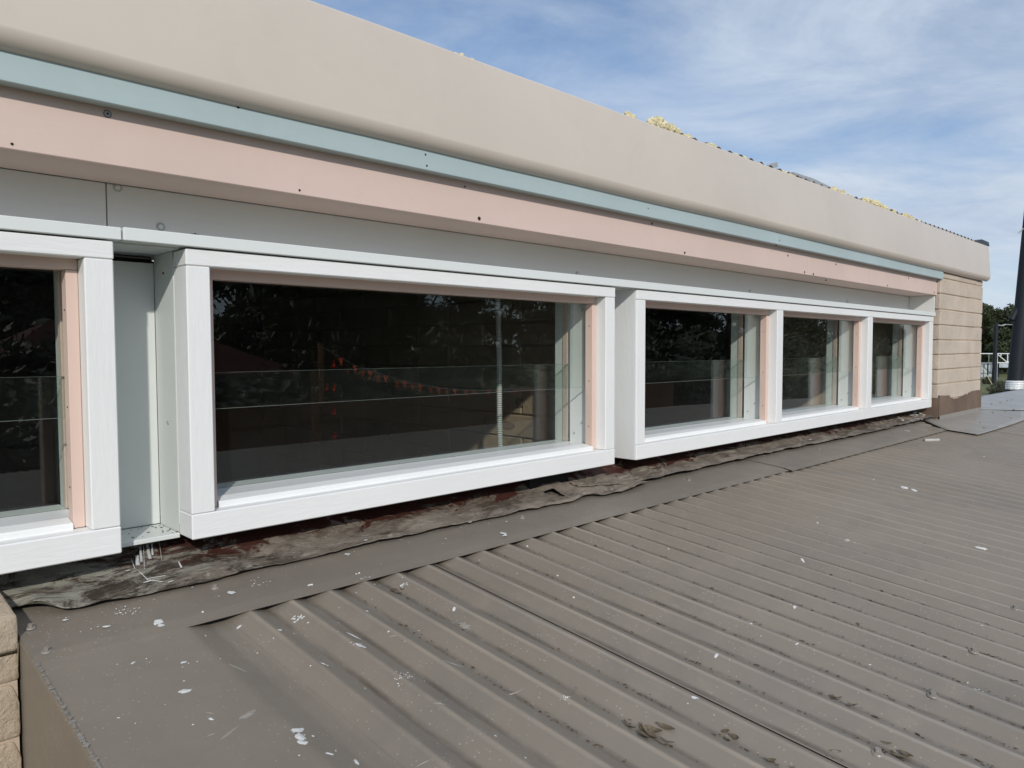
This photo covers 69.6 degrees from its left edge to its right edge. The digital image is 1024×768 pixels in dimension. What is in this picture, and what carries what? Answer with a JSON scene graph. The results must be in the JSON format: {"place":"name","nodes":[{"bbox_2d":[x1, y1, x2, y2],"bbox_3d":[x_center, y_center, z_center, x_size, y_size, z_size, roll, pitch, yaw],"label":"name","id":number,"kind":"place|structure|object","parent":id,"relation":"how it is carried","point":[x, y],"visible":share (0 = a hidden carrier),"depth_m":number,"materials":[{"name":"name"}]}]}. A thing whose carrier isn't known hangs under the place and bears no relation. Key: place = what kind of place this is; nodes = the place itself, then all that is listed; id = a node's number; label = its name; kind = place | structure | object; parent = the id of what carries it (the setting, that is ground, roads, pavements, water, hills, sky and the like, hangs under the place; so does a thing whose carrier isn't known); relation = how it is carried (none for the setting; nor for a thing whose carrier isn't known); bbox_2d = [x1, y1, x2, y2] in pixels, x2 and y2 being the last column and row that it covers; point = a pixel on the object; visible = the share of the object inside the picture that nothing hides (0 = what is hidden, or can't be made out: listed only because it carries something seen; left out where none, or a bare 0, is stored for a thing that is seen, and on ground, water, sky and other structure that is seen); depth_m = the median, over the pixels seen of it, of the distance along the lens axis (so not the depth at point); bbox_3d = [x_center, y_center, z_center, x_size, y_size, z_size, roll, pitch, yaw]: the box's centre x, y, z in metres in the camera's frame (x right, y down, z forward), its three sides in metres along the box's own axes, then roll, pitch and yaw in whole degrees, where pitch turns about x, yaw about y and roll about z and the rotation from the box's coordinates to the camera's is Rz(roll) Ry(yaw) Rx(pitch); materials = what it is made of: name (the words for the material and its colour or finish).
{"place":"outdoors","nodes":[
{"label":"outdoors","id":0,"kind":"place"},
{"bbox_2d":[310,0,1023,310],"label":"sky","id":1,"kind":"structure","parent":0,"point":[915,108],"materials":[{"name":"blue"}]},
{"bbox_2d":[979,370,1007,395],"bbox_3d":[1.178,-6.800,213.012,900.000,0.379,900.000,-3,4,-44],"label":"ground","id":2,"kind":"structure","parent":0,"point":[1002,375],"depth_m":72.87,"materials":[{"name":"green plant"}]},
{"bbox_2d":[0,0,990,767],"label":"building","id":3,"kind":"structure","parent":2,"relation":"on","point":[268,262],"depth_m":1.89,"materials":[{"name":"paint"}]},
{"bbox_2d":[0,231,121,574],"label":"window","id":4,"kind":"structure","parent":3,"relation":"in","point":[86,524],"depth_m":1.24,"materials":[{"name":"paint"}]},
{"bbox_2d":[154,248,614,539],"bbox_3d":[-0.210,-0.004,1.851,1.256,0.532,0.205,-3,4,-44],"label":"window","id":5,"kind":"structure","parent":3,"relation":"in","point":[584,314],"depth_m":1.65,"materials":[{"name":"paint"}]},
{"bbox_2d":[624,111,636,118],"bbox_3d":[0.350,-0.794,2.195,0.061,0.033,0.040,-3,4,-44],"label":"insulation","id":6,"kind":"object","parent":3,"relation":"on","point":[627,113],"visible":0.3,"depth_m":2.18,"materials":[{"name":"fabric"}]},
{"bbox_2d":[646,116,683,134],"bbox_3d":[0.482,-0.807,2.326,0.214,0.057,0.066,-3,4,-44],"label":"insulation","id":7,"kind":"object","parent":3,"relation":"on","point":[658,121],"visible":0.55,"depth_m":2.28,"materials":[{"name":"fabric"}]},
{"bbox_2d":[681,134,709,144],"bbox_3d":[0.603,-0.804,2.437,0.033,0.024,0.178,2,4,43],"label":"insulation","id":8,"kind":"object","parent":3,"relation":"on","point":[688,135],"visible":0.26,"depth_m":2.39,"materials":[{"name":"fabric"}]},
{"bbox_2d":[768,162,777,167],"bbox_3d":[1.006,-0.848,2.857,0.073,0.033,0.019,-3,4,-44],"label":"plastic offcut","id":9,"kind":"object","parent":3,"relation":"on","point":[775,165],"visible":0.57,"depth_m":2.85,"materials":[{"name":"white plastic"}]},
{"bbox_2d":[630,290,933,459],"bbox_3d":[1.361,-0.081,3.388,2.925,0.532,0.205,-3,4,-44],"label":"window","id":10,"kind":"structure","parent":3,"relation":"in","point":[756,411],"depth_m":3.07,"materials":[{"name":"paint"}]},
{"bbox_2d":[791,172,830,187],"bbox_3d":[1.276,-0.863,3.139,0.381,0.023,0.016,-3,4,-44],"label":"metal strip","id":11,"kind":"object","parent":3,"relation":"on","point":[810,179],"visible":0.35,"depth_m":3.11,"materials":[{"name":"silver metal"}]},
{"bbox_2d":[831,186,851,196],"bbox_3d":[1.456,-0.848,3.272,0.252,0.039,0.045,-3,4,-44],"label":"insulation","id":12,"kind":"object","parent":3,"relation":"on","point":[838,190],"visible":0.31,"depth_m":3.24,"materials":[{"name":"fabric"}]},
{"bbox_2d":[861,197,896,212],"bbox_3d":[1.800,-0.868,3.608,0.491,0.051,0.060,-3,4,-44],"label":"insulation","id":13,"kind":"object","parent":3,"relation":"on","point":[874,202],"visible":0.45,"depth_m":3.54,"materials":[{"name":"fabric"}]},
{"bbox_2d":[901,213,920,221],"bbox_3d":[2.123,-0.882,3.927,0.312,0.042,0.048,-3,4,-44],"label":"insulation","id":14,"kind":"object","parent":3,"relation":"on","point":[907,215],"visible":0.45,"depth_m":3.87,"materials":[{"name":"fabric"}]},
{"bbox_2d":[974,239,988,245],"bbox_3d":[2.990,-0.947,5.018,0.334,0.040,0.380,-3,4,-44],"label":"plastic film","id":15,"kind":"object","parent":3,"relation":"on","point":[983,242],"visible":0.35,"depth_m":4.87,"materials":[{"name":"grey plastic"}]},
{"bbox_2d":[11,389,1023,767],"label":"metal roof","id":16,"kind":"structure","parent":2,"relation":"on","point":[83,683],"depth_m":1.23,"materials":[{"name":"grey metal"}]},
{"bbox_2d":[0,464,647,608],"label":"lead flashing","id":17,"kind":"object","parent":16,"relation":"on","point":[79,583],"visible":0.84,"depth_m":1.48,"materials":[{"name":"grey metal"}]},
{"bbox_2d":[126,439,810,582],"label":"paint drips","id":18,"kind":"object","parent":16,"relation":"on","point":[137,560],"visible":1,"depth_m":1.36,"materials":[{"name":"white paint"}]},
{"bbox_2d":[62,430,986,764],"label":"paint flecks","id":19,"kind":"object","parent":16,"relation":"on","point":[298,736],"visible":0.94,"depth_m":1.16,"materials":[{"name":"white paint"}]},
{"bbox_2d":[160,473,993,765],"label":"scuffs","id":20,"kind":"object","parent":16,"relation":"on","point":[250,713],"visible":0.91,"depth_m":1.01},
{"bbox_2d":[624,719,674,744],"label":"dead leaves","id":21,"kind":"object","parent":16,"relation":"on","point":[650,730],"visible":1,"depth_m":1.00,"materials":[{"name":"brown plant"}]},
{"bbox_2d":[360,514,1023,767],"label":"litter","id":22,"kind":"object","parent":16,"relation":"on","point":[771,595],"visible":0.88,"depth_m":1.22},
{"bbox_2d":[711,729,738,740],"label":"dead leaves","id":23,"kind":"object","parent":16,"relation":"on","point":[735,736],"visible":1,"depth_m":1.00,"materials":[{"name":"brown plant"}]},
{"bbox_2d":[563,410,932,486],"bbox_3d":[1.312,0.228,3.284,3.269,0.060,0.165,-3,4,-44],"label":"lead flashing","id":24,"kind":"object","parent":16,"relation":"on","point":[651,467],"visible":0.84,"depth_m":2.83,"materials":[{"name":"grey metal"}]},
{"bbox_2d":[893,411,927,420],"bbox_3d":[2.297,0.187,4.242,0.457,0.041,0.105,-3,4,-44],"label":"rubble","id":25,"kind":"object","parent":24,"relation":"on","point":[912,415],"visible":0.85,"depth_m":4.30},
{"bbox_2d":[763,756,794,767],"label":"dead leaves","id":26,"kind":"object","parent":16,"relation":"on","point":[770,759],"visible":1,"depth_m":0.95,"materials":[{"name":"brown plant"}]},
{"bbox_2d":[817,692,856,705],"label":"dead leaves","id":27,"kind":"object","parent":16,"relation":"on","point":[833,696],"visible":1,"depth_m":1.12,"materials":[{"name":"brown plant"}]},
{"bbox_2d":[854,737,912,760],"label":"dead leaves","id":28,"kind":"object","parent":16,"relation":"on","point":[905,753],"visible":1,"depth_m":0.98,"materials":[{"name":"brown plant"}]},
{"bbox_2d":[923,438,939,441],"bbox_3d":[2.047,0.274,3.594,0.073,0.016,0.015,0,3,-3],"label":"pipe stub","id":29,"kind":"object","parent":16,"relation":"on","point":[929,440],"visible":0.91,"depth_m":3.59,"materials":[{"name":"white plastic"}]},
{"bbox_2d":[982,377,990,383],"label":"shrub","id":30,"kind":"object","parent":2,"relation":"on","point":[984,381],"visible":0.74,"depth_m":63.99,"materials":[{"name":"green plant"}]},
{"bbox_2d":[981,313,993,361],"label":"tree","id":31,"kind":"object","parent":2,"relation":"on","point":[985,339],"visible":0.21,"depth_m":90.83,"materials":[{"name":"green plant"}]},
{"bbox_2d":[981,302,1001,360],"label":"tree","id":32,"kind":"object","parent":2,"relation":"on","point":[988,310],"visible":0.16,"depth_m":94.94,"materials":[{"name":"green plant"}]},
{"bbox_2d":[981,312,1003,360],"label":"tree","id":33,"kind":"object","parent":2,"relation":"on","point":[997,318],"visible":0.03,"depth_m":107.06,"materials":[{"name":"green plant"}]},
{"bbox_2d":[980,363,1007,376],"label":"sheet fence","id":34,"kind":"object","parent":2,"relation":"on","point":[987,367],"visible":0.45,"depth_m":75.99,"materials":[{"name":"white metal"}]},
{"bbox_2d":[985,379,1003,392],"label":"shrub","id":35,"kind":"object","parent":2,"relation":"on","point":[992,385],"visible":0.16,"depth_m":50.30,"materials":[{"name":"green plant"}]},
{"bbox_2d":[982,324,1011,374],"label":"tree","id":36,"kind":"object","parent":2,"relation":"on","point":[1003,334],"visible":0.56,"depth_m":89.38,"materials":[{"name":"green plant"}]},
{"bbox_2d":[988,380,1005,393],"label":"shrub","id":37,"kind":"object","parent":2,"relation":"on","point":[994,390],"visible":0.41,"depth_m":46.28,"materials":[{"name":"green plant"}]},
{"bbox_2d":[991,323,1011,388],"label":"shade post","id":38,"kind":"object","parent":2,"relation":"on","point":[994,361],"visible":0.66,"depth_m":54.88,"materials":[{"name":"metal"}]},
{"bbox_2d":[996,307,1007,320],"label":"tree","id":39,"kind":"object","parent":2,"relation":"on","point":[1003,313],"visible":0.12,"depth_m":110.57,"materials":[{"name":"green plant"}]},
{"bbox_2d":[996,319,1011,343],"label":"tree","id":40,"kind":"object","parent":2,"relation":"on","point":[1000,322],"visible":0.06,"depth_m":94.56,"materials":[{"name":"green plant"}]},
{"bbox_2d":[1002,308,1013,369],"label":"tree","id":41,"kind":"object","parent":2,"relation":"on","point":[1009,321],"visible":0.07,"depth_m":93.02,"materials":[{"name":"green plant"}]},
{"bbox_2d":[1003,303,1013,318],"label":"tree","id":42,"kind":"object","parent":2,"relation":"on","point":[1009,307],"visible":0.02,"depth_m":110.09,"materials":[{"name":"green plant"}]},
{"bbox_2d":[1005,215,1023,391],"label":"shade post","id":43,"kind":"object","parent":2,"relation":"on","point":[1015,378],"visible":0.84,"depth_m":13.93,"materials":[{"name":"black metal"}]},
{"bbox_2d":[980,353,1008,370],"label":"lattice gate","id":44,"kind":"structure","parent":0,"point":[1007,361],"depth_m":73.95,"materials":[{"name":"white metal"}]}
]}

